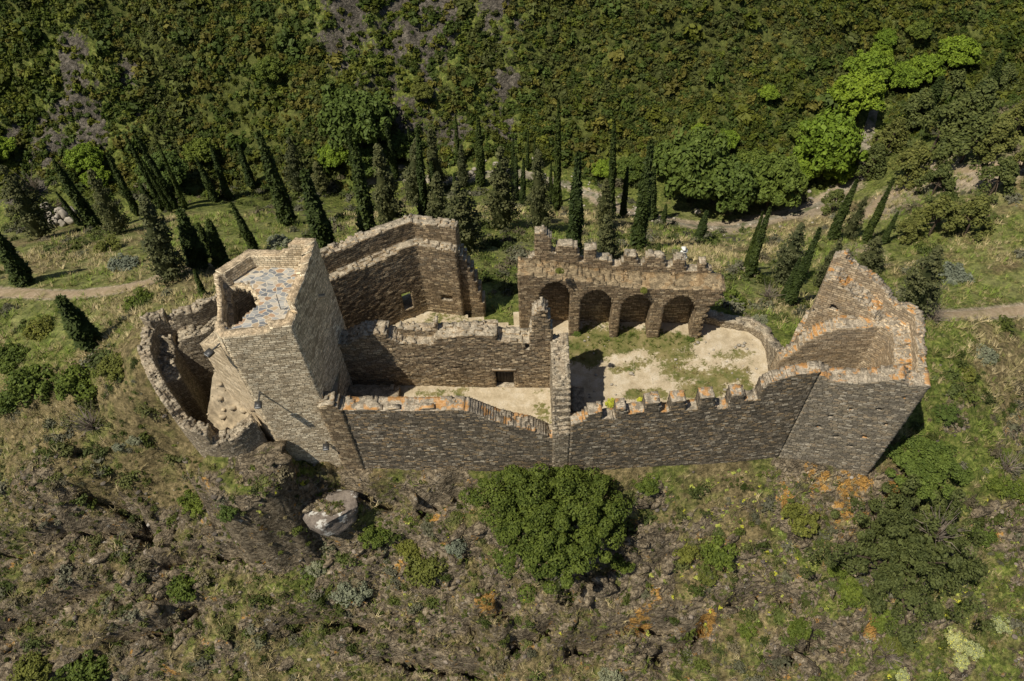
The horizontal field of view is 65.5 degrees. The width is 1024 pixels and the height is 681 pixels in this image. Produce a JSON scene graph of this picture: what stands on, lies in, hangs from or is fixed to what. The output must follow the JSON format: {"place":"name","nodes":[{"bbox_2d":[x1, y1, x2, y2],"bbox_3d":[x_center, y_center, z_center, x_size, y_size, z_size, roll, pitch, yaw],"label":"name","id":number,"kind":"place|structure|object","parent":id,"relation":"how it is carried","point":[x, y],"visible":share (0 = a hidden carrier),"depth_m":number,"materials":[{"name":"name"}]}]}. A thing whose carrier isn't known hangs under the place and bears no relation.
{"place":"outdoors","nodes":[
{"label":"outdoors","id":0,"kind":"place"},
{"bbox_2d":[0,264,212,297],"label":"path","id":1,"kind":"structure","parent":0,"point":[26,293],"depth_m":68.51,"materials":[{"name":"beige soil"}]},
{"bbox_2d":[354,382,551,423],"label":"courtyard floor","id":2,"kind":"structure","parent":0,"point":[535,402],"depth_m":54.58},
{"bbox_2d":[393,311,518,327],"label":"courtyard floor","id":3,"kind":"structure","parent":0,"point":[428,317],"depth_m":59.46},
{"bbox_2d":[0,0,1023,680],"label":"ground","id":4,"kind":"structure","parent":0,"point":[248,534],"depth_m":59.27,"materials":[{"name":"green plant"}]},
{"bbox_2d":[0,340,29,373],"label":"shrub","id":5,"kind":"object","parent":4,"relation":"on","point":[11,354],"visible":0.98,"depth_m":62.86,"materials":[{"name":"green plant"}]},
{"bbox_2d":[0,231,35,287],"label":"cypress tree","id":6,"kind":"object","parent":4,"relation":"on","point":[18,269],"visible":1,"depth_m":69.34,"materials":[{"name":"green plant"}]},
{"bbox_2d":[6,650,52,680],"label":"shrub","id":7,"kind":"object","parent":4,"relation":"on","point":[32,669],"visible":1,"depth_m":58.08,"materials":[{"name":"green plant"}]},
{"bbox_2d":[0,164,59,240],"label":"conifer tree","id":8,"kind":"object","parent":4,"relation":"on","point":[31,213],"visible":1,"depth_m":83.60,"materials":[{"name":"green plant"}]},
{"bbox_2d":[0,363,60,408],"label":"shrub","id":9,"kind":"object","parent":4,"relation":"on","point":[26,381],"visible":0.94,"depth_m":59.29,"materials":[{"name":"green plant"}]},
{"bbox_2d":[21,314,53,342],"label":"shrub","id":10,"kind":"object","parent":4,"relation":"on","point":[41,327],"visible":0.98,"depth_m":64.42,"materials":[{"name":"green plant"}]},
{"bbox_2d":[53,360,96,401],"bbox_3d":[-31.776,3.107,58.371,4.081,2.522,3.694,35,62,24],"label":"shrub","id":11,"kind":"object","parent":4,"relation":"on","point":[72,379],"visible":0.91,"depth_m":57.91,"materials":[{"name":"green plant"}]},
{"bbox_2d":[52,159,101,229],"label":"cypress tree","id":12,"kind":"object","parent":4,"relation":"on","point":[86,213],"visible":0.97,"depth_m":86.05,"materials":[{"name":"green plant"}]},
{"bbox_2d":[53,293,104,351],"bbox_3d":[-32.147,-1.219,58.717,2.342,6.283,2.380,-1,53,-2],"label":"cypress tree","id":13,"kind":"object","parent":4,"relation":"on","point":[84,333],"visible":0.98,"depth_m":58.45,"materials":[{"name":"green plant"}]},
{"bbox_2d":[49,649,111,680],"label":"shrub","id":14,"kind":"object","parent":4,"relation":"on","point":[86,670],"visible":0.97,"depth_m":58.18,"materials":[{"name":"green plant"}]},
{"bbox_2d":[63,142,103,172],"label":"broadleaf tree","id":15,"kind":"object","parent":4,"relation":"on","point":[83,155],"visible":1,"depth_m":97.78,"materials":[{"name":"green plant"}]},
{"bbox_2d":[91,352,124,385],"bbox_3d":[-28.006,1.937,56.092,2.766,1.787,2.615,20,57,16],"label":"shrub","id":16,"kind":"object","parent":4,"relation":"on","point":[111,370],"visible":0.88,"depth_m":55.69,"materials":[{"name":"green plant"}]},
{"bbox_2d":[86,168,131,234],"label":"conifer tree","id":17,"kind":"object","parent":4,"relation":"on","point":[113,219],"visible":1,"depth_m":81.78,"materials":[{"name":"green plant"}]},
{"bbox_2d":[134,134,177,208],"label":"cypress tree","id":18,"kind":"object","parent":4,"relation":"on","point":[170,195],"visible":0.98,"depth_m":89.60,"materials":[{"name":"green plant"}]},
{"bbox_2d":[134,150,188,188],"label":"broadleaf tree","id":19,"kind":"object","parent":4,"relation":"on","point":[178,168],"visible":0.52,"depth_m":94.58,"materials":[{"name":"green plant"}]},
{"bbox_2d":[138,194,189,286],"bbox_3d":[-28.590,-7.780,63.593,3.516,10.039,4.216,-35,60,-22],"label":"conifer tree","id":20,"kind":"object","parent":4,"relation":"on","point":[159,248],"visible":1,"depth_m":62.99,"materials":[{"name":"green plant"}]},
{"bbox_2d":[165,561,199,603],"bbox_3d":[-24.283,18.221,59.498,3.447,2.130,3.120,-16,55,-10],"label":"shrub","id":21,"kind":"object","parent":4,"relation":"on","point":[181,588],"visible":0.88,"depth_m":58.94,"materials":[{"name":"green plant"}]},
{"bbox_2d":[175,207,209,270],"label":"cypress tree","id":22,"kind":"object","parent":4,"relation":"on","point":[192,245],"visible":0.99,"depth_m":66.28,"materials":[{"name":"green plant"}]},
{"bbox_2d":[181,137,218,162],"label":"broadleaf tree","id":23,"kind":"object","parent":4,"relation":"on","point":[199,148],"visible":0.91,"depth_m":99.03,"materials":[{"name":"green plant"}]},
{"bbox_2d":[137,293,267,457],"bbox_3d":[-19.990,2.970,56.464,9.418,12.136,11.935,8,54,8],"label":"round bastion","id":24,"kind":"object","parent":4,"relation":"on","point":[177,366],"visible":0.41,"depth_m":53.63,"materials":[{"name":"stone"}]},
{"bbox_2d":[205,218,230,268],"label":"cypress tree","id":25,"kind":"object","parent":4,"relation":"on","point":[219,257],"visible":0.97,"depth_m":67.02,"materials":[{"name":"green plant"}]},
{"bbox_2d":[206,370,264,434],"bbox_3d":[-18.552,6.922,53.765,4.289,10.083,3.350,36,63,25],"label":"rubble heap","id":26,"kind":"object","parent":4,"relation":"on","point":[226,411],"visible":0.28,"depth_m":52.56,"materials":[{"name":"beige stone"}]},
{"bbox_2d":[251,55,287,80],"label":"broadleaf tree","id":27,"kind":"object","parent":4,"relation":"on","point":[268,66],"visible":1,"depth_m":96.17,"materials":[{"name":"green plant"}]},
{"bbox_2d":[254,129,297,226],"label":"cypress tree","id":28,"kind":"object","parent":4,"relation":"on","point":[285,213],"visible":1,"depth_m":77.96,"materials":[{"name":"green plant"}]},
{"bbox_2d":[200,237,364,470],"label":"keep","id":29,"kind":"structure","parent":4,"relation":"on","point":[270,346],"depth_m":47.32,"materials":[{"name":"stone"}]},
{"bbox_2d":[282,137,305,191],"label":"conifer tree","id":30,"kind":"object","parent":4,"relation":"on","point":[293,167],"visible":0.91,"depth_m":94.25,"materials":[{"name":"green plant"}]},
{"bbox_2d":[299,168,335,248],"bbox_3d":[-16.071,-10.092,65.456,2.329,10.351,2.366,-2,53,-1],"label":"cypress tree","id":31,"kind":"object","parent":4,"relation":"on","point":[318,222],"visible":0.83,"depth_m":64.71,"materials":[{"name":"green plant"}]},
{"bbox_2d":[302,489,358,535],"bbox_3d":[-12.806,12.130,56.867,4.130,2.665,3.230,-32,59,-20],"label":"boulder","id":32,"kind":"object","parent":4,"relation":"on","point":[323,523],"visible":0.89,"depth_m":55.76,"materials":[{"name":"grey stone"}]},
{"bbox_2d":[317,140,348,166],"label":"broadleaf tree","id":33,"kind":"object","parent":4,"relation":"on","point":[329,156],"visible":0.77,"depth_m":95.87,"materials":[{"name":"green plant"}]},
{"bbox_2d":[328,580,373,608],"bbox_3d":[-11.963,18.760,59.404,2.883,1.938,2.830,29,60,22],"label":"shrub","id":34,"kind":"object","parent":4,"relation":"on","point":[347,593],"visible":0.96,"depth_m":58.99,"materials":[{"name":"grey plant"}]},
{"bbox_2d":[316,83,397,151],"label":"broadleaf tree","id":35,"kind":"object","parent":4,"relation":"on","point":[361,115],"visible":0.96,"depth_m":91.85,"materials":[{"name":"green plant"}]},
{"bbox_2d":[351,145,377,232],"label":"cypress tree","id":36,"kind":"object","parent":4,"relation":"on","point":[365,215],"visible":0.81,"depth_m":66.06,"materials":[{"name":"green plant"}]},
{"bbox_2d":[346,384,400,396],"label":"platform","id":37,"kind":"structure","parent":4,"relation":"on","point":[393,390],"depth_m":54.29,"materials":[{"name":"grey stone"}]},
{"bbox_2d":[357,521,390,548],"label":"shrub","id":38,"kind":"object","parent":4,"relation":"on","point":[372,534],"visible":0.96,"depth_m":57.90,"materials":[{"name":"green plant"}]},
{"bbox_2d":[371,143,408,224],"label":"conifer tree","id":39,"kind":"object","parent":4,"relation":"on","point":[386,201],"visible":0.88,"depth_m":70.01,"materials":[{"name":"green plant"}]},
{"bbox_2d":[320,213,485,329],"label":"hall wall","id":40,"kind":"structure","parent":4,"relation":"on","point":[376,272],"depth_m":55.09,"materials":[{"name":"brown stone"}]},
{"bbox_2d":[398,137,428,205],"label":"conifer tree","id":41,"kind":"object","parent":4,"relation":"on","point":[410,184],"visible":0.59,"depth_m":91.39,"materials":[{"name":"green plant"}]},
{"bbox_2d":[415,128,428,215],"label":"cypress tree","id":42,"kind":"object","parent":4,"relation":"on","point":[421,207],"visible":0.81,"depth_m":71.02,"materials":[{"name":"green plant"}]},
{"bbox_2d":[402,552,448,587],"bbox_3d":[-6.203,16.315,58.351,3.386,2.312,3.741,19,56,16],"label":"shrub","id":43,"kind":"object","parent":4,"relation":"on","point":[424,568],"visible":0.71,"depth_m":57.62,"materials":[{"name":"green plant"}]},
{"bbox_2d":[426,128,448,189],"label":"conifer tree","id":44,"kind":"object","parent":4,"relation":"on","point":[433,157],"visible":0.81,"depth_m":92.00,"materials":[{"name":"green plant"}]},
{"bbox_2d":[425,171,451,219],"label":"conifer tree","id":45,"kind":"object","parent":4,"relation":"on","point":[437,203],"visible":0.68,"depth_m":71.94,"materials":[{"name":"green plant"}]},
{"bbox_2d":[338,296,552,387],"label":"courtyard wall","id":46,"kind":"structure","parent":4,"relation":"on","point":[481,354],"depth_m":51.95,"materials":[{"name":"brown stone"}]},
{"bbox_2d":[444,180,487,254],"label":"conifer tree","id":47,"kind":"object","parent":4,"relation":"on","point":[458,209],"visible":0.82,"depth_m":66.07,"materials":[{"name":"green plant"}]},
{"bbox_2d":[475,116,485,186],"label":"cypress tree","id":48,"kind":"object","parent":4,"relation":"on","point":[480,172],"visible":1,"depth_m":92.36,"materials":[{"name":"green plant"}]},
{"bbox_2d":[481,146,521,230],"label":"conifer tree","id":49,"kind":"object","parent":4,"relation":"on","point":[500,213],"visible":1,"depth_m":74.44,"materials":[{"name":"green plant"}]},
{"bbox_2d":[0,0,1023,200],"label":"hillside scrub","id":50,"kind":"object","parent":4,"relation":"on","point":[816,97],"visible":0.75,"depth_m":98.46,"materials":[{"name":"green plant"}]},
{"bbox_2d":[0,99,1023,680],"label":"slope scrub","id":51,"kind":"object","parent":4,"relation":"on","point":[94,357],"visible":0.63,"depth_m":58.85,"materials":[{"name":"green plant"}]},
{"bbox_2d":[0,379,1023,680],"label":"ground cover","id":52,"kind":"object","parent":4,"relation":"on","point":[580,617],"visible":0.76,"depth_m":58.50,"materials":[{"name":"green plant"}]},
{"bbox_2d":[0,440,1023,680],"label":"rock ledges","id":53,"kind":"object","parent":4,"relation":"on","point":[276,455],"visible":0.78,"depth_m":58.03,"materials":[{"name":"grey stone"}]},
{"bbox_2d":[1,364,1023,680],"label":"loose stones","id":54,"kind":"object","parent":4,"relation":"on","point":[1013,636],"visible":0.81,"depth_m":58.41,"materials":[{"name":"grey stone"}]},
{"bbox_2d":[525,149,555,227],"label":"conifer tree","id":55,"kind":"object","parent":4,"relation":"on","point":[537,199],"visible":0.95,"depth_m":74.02,"materials":[{"name":"green plant"}]},
{"bbox_2d":[458,462,632,603],"bbox_3d":[2.542,12.648,56.841,10.727,10.884,11.621,-22,56,-13],"label":"oak tree","id":56,"kind":"object","parent":4,"relation":"on","point":[549,527],"visible":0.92,"depth_m":53.06,"materials":[{"name":"green plant"}]},
{"bbox_2d":[552,97,562,212],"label":"cypress tree","id":57,"kind":"object","parent":4,"relation":"on","point":[557,201],"visible":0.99,"depth_m":82.75,"materials":[{"name":"green plant"}]},
{"bbox_2d":[550,333,570,469],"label":"partition wall","id":58,"kind":"structure","parent":4,"relation":"on","point":[560,385],"depth_m":50.44,"materials":[{"name":"grey stone"}]},
{"bbox_2d":[565,151,583,250],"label":"cypress tree","id":59,"kind":"object","parent":4,"relation":"on","point":[574,231],"visible":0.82,"depth_m":65.69,"materials":[{"name":"green plant"}]},
{"bbox_2d":[341,361,820,472],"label":"curtain wall","id":60,"kind":"structure","parent":4,"relation":"on","point":[737,423],"depth_m":52.32,"materials":[{"name":"stone"}]},
{"bbox_2d":[593,178,616,227],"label":"conifer tree","id":61,"kind":"object","parent":4,"relation":"on","point":[605,205],"visible":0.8,"depth_m":79.86,"materials":[{"name":"green plant"}]},
{"bbox_2d":[595,214,622,258],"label":"conifer tree","id":62,"kind":"object","parent":4,"relation":"on","point":[606,233],"visible":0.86,"depth_m":66.30,"materials":[{"name":"green plant"}]},
{"bbox_2d":[517,225,725,338],"bbox_3d":[7.513,-3.626,55.704,14.117,10.316,2.175,1,53,3],"label":"arcade","id":63,"kind":"object","parent":4,"relation":"on","point":[591,284],"visible":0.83,"depth_m":54.46,"materials":[{"name":"brown stone"}]},
{"bbox_2d":[366,109,877,227],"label":"riverbed","id":64,"kind":"structure","parent":4,"relation":"on","point":[871,121],"depth_m":97.31,"materials":[{"name":"beige gravel"}]},
{"bbox_2d":[616,153,644,181],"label":"broadleaf tree","id":65,"kind":"object","parent":4,"relation":"on","point":[633,163],"visible":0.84,"depth_m":96.36,"materials":[{"name":"green plant"}]},
{"bbox_2d":[251,254,1023,678],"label":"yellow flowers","id":66,"kind":"object","parent":4,"relation":"on","point":[735,564],"visible":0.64,"depth_m":57.77,"materials":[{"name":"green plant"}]},
{"bbox_2d":[629,139,654,248],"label":"cypress tree","id":67,"kind":"object","parent":4,"relation":"on","point":[642,215],"visible":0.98,"depth_m":69.33,"materials":[{"name":"green plant"}]},
{"bbox_2d":[652,125,734,199],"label":"broadleaf tree","id":68,"kind":"object","parent":4,"relation":"on","point":[689,163],"visible":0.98,"depth_m":88.36,"materials":[{"name":"green plant"}]},
{"bbox_2d":[699,533,740,571],"bbox_3d":[15.106,15.185,57.949,3.010,2.057,3.185,20,57,16],"label":"shrub","id":69,"kind":"object","parent":4,"relation":"on","point":[717,550],"visible":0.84,"depth_m":57.51,"materials":[{"name":"green plant"}]},
{"bbox_2d":[705,155,764,212],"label":"broadleaf tree","id":70,"kind":"object","parent":4,"relation":"on","point":[743,186],"visible":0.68,"depth_m":88.81,"materials":[{"name":"green plant"}]},
{"bbox_2d":[704,310,782,369],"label":"rubble wall","id":71,"kind":"structure","parent":4,"relation":"on","point":[763,334],"depth_m":58.05,"materials":[{"name":"beige stone"}]},
{"bbox_2d":[745,206,771,276],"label":"cypress tree","id":72,"kind":"object","parent":4,"relation":"on","point":[752,264],"visible":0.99,"depth_m":65.58,"materials":[{"name":"green plant"}]},
{"bbox_2d":[748,151,808,207],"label":"broadleaf tree","id":73,"kind":"object","parent":4,"relation":"on","point":[779,179],"visible":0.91,"depth_m":89.37,"materials":[{"name":"green plant"}]},
{"bbox_2d":[769,222,805,284],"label":"conifer tree","id":74,"kind":"object","parent":4,"relation":"on","point":[790,254],"visible":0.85,"depth_m":65.98,"materials":[{"name":"green plant"}]},
{"bbox_2d":[780,502,819,537],"bbox_3d":[20.572,12.562,56.983,2.749,1.877,3.037,13,55,12],"label":"shrub","id":75,"kind":"object","parent":4,"relation":"on","point":[794,511],"visible":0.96,"depth_m":56.61,"materials":[{"name":"green plant"}]},
{"bbox_2d":[784,227,821,305],"bbox_3d":[21.854,-5.265,59.787,1.120,9.180,1.138,-3,53,-1],"label":"cypress tree","id":76,"kind":"object","parent":4,"relation":"on","point":[794,287],"visible":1,"depth_m":59.78,"materials":[{"name":"green plant"}]},
{"bbox_2d":[792,107,868,173],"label":"broadleaf tree","id":77,"kind":"object","parent":4,"relation":"on","point":[835,140],"visible":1,"depth_m":92.44,"materials":[{"name":"green plant"}]},
{"bbox_2d":[826,178,858,240],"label":"cypress tree","id":78,"kind":"object","parent":4,"relation":"on","point":[836,229],"visible":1,"depth_m":77.47,"materials":[{"name":"green plant"}]},
{"bbox_2d":[768,249,930,475],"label":"corner tower","id":79,"kind":"structure","parent":4,"relation":"on","point":[859,333],"depth_m":50.15,"materials":[{"name":"brown stone"}]},
{"bbox_2d":[836,576,870,609],"bbox_3d":[24.796,18.135,57.590,2.808,1.888,2.756,2,53,3],"label":"shrub","id":80,"kind":"object","parent":4,"relation":"on","point":[851,592],"visible":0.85,"depth_m":57.15,"materials":[{"name":"green plant"}]},
{"bbox_2d":[827,69,887,117],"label":"broadleaf tree","id":81,"kind":"object","parent":4,"relation":"on","point":[854,90],"visible":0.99,"depth_m":97.28,"materials":[{"name":"green plant"}]},
{"bbox_2d":[842,49,894,80],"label":"broadleaf tree","id":82,"kind":"object","parent":4,"relation":"on","point":[871,62],"visible":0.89,"depth_m":99.69,"materials":[{"name":"green plant"}]},
{"bbox_2d":[856,236,885,273],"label":"conifer tree","id":83,"kind":"object","parent":4,"relation":"on","point":[872,259],"visible":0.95,"depth_m":70.89,"materials":[{"name":"green plant"}]},
{"bbox_2d":[854,142,889,179],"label":"pine tree","id":84,"kind":"object","parent":4,"relation":"on","point":[877,152],"visible":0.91,"depth_m":93.74,"materials":[{"name":"green plant"}]},
{"bbox_2d":[865,116,910,153],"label":"pine tree","id":85,"kind":"object","parent":4,"relation":"on","point":[898,125],"visible":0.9,"depth_m":94.77,"materials":[{"name":"green plant"}]},
{"bbox_2d":[795,473,996,652],"bbox_3d":[26.323,15.742,55.535,13.369,14.320,12.204,24,58,19],"label":"juniper tree","id":86,"kind":"object","parent":4,"relation":"on","point":[902,536],"visible":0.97,"depth_m":52.10,"materials":[{"name":"green plant"}]},
{"bbox_2d":[888,61,924,88],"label":"broadleaf tree","id":87,"kind":"object","parent":4,"relation":"on","point":[903,74],"visible":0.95,"depth_m":101.27,"materials":[{"name":"green plant"}]},
{"bbox_2d":[887,140,932,188],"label":"pine tree","id":88,"kind":"object","parent":4,"relation":"on","point":[915,156],"visible":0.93,"depth_m":86.08,"materials":[{"name":"green plant"}]},
{"bbox_2d":[897,87,936,129],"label":"pine tree","id":89,"kind":"object","parent":4,"relation":"on","point":[917,102],"visible":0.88,"depth_m":95.22,"materials":[{"name":"green plant"}]},
{"bbox_2d":[896,244,944,316],"bbox_3d":[31.338,-4.449,60.435,3.387,7.982,4.646,-7,53,5],"label":"conifer tree","id":90,"kind":"object","parent":4,"relation":"on","point":[921,291],"visible":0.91,"depth_m":59.73,"materials":[{"name":"green plant"}]},
{"bbox_2d":[884,428,964,500],"bbox_3d":[28.896,9.181,56.748,5.780,4.443,6.121,-1,53,2],"label":"fig tree","id":91,"kind":"object","parent":4,"relation":"on","point":[921,451],"visible":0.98,"depth_m":55.20,"materials":[{"name":"green plant"}]},
{"bbox_2d":[904,52,945,82],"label":"broadleaf tree","id":92,"kind":"object","parent":4,"relation":"on","point":[928,67],"visible":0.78,"depth_m":102.22,"materials":[{"name":"green plant"}]},
{"bbox_2d":[913,162,958,201],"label":"pine tree","id":93,"kind":"object","parent":4,"relation":"on","point":[941,175],"visible":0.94,"depth_m":81.24,"materials":[{"name":"green plant"}]},
{"bbox_2d":[907,98,966,160],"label":"pine tree","id":94,"kind":"object","parent":4,"relation":"on","point":[949,115],"visible":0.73,"depth_m":86.54,"materials":[{"name":"green plant"}]},
{"bbox_2d":[912,194,961,243],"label":"pine tree","id":95,"kind":"object","parent":4,"relation":"on","point":[941,209],"visible":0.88,"depth_m":75.00,"materials":[{"name":"green plant"}]},
{"bbox_2d":[928,69,969,101],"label":"pine tree","id":96,"kind":"object","parent":4,"relation":"on","point":[956,85],"visible":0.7,"depth_m":98.64,"materials":[{"name":"green plant"}]},
{"bbox_2d":[938,35,981,67],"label":"broadleaf tree","id":97,"kind":"object","parent":4,"relation":"on","point":[956,51],"visible":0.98,"depth_m":102.47,"materials":[{"name":"green plant"}]},
{"bbox_2d":[941,193,995,240],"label":"pine tree","id":98,"kind":"object","parent":4,"relation":"on","point":[977,211],"visible":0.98,"depth_m":72.78,"materials":[{"name":"green plant"}]},
{"bbox_2d":[938,114,999,169],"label":"pine tree","id":99,"kind":"object","parent":4,"relation":"on","point":[980,123],"visible":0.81,"depth_m":81.98,"materials":[{"name":"green plant"}]},
{"bbox_2d":[948,76,1003,132],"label":"pine tree","id":100,"kind":"object","parent":4,"relation":"on","point":[981,96],"visible":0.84,"depth_m":85.56,"materials":[{"name":"green plant"}]},
{"bbox_2d":[973,116,1018,162],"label":"pine tree","id":101,"kind":"object","parent":4,"relation":"on","point":[1004,131],"visible":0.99,"depth_m":80.31,"materials":[{"name":"green plant"}]},
{"bbox_2d":[974,156,1019,202],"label":"pine tree","id":102,"kind":"object","parent":4,"relation":"on","point":[1005,169],"visible":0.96,"depth_m":76.25,"materials":[{"name":"green plant"}]},
{"bbox_2d":[513,312,767,408],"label":"courtyard floor","id":103,"kind":"structure","parent":0,"point":[722,341],"depth_m":57.07,"materials":[{"name":"beige soil"}]},
{"bbox_2d":[557,324,754,397],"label":"courtyard weeds","id":104,"kind":"object","parent":103,"relation":"on","point":[633,334],"visible":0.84,"depth_m":57.77,"materials":[{"name":"green plant"}]},
{"bbox_2d":[934,305,1023,317],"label":"path","id":105,"kind":"structure","parent":0,"point":[1008,311],"depth_m":64.57,"materials":[{"name":"beige soil"}]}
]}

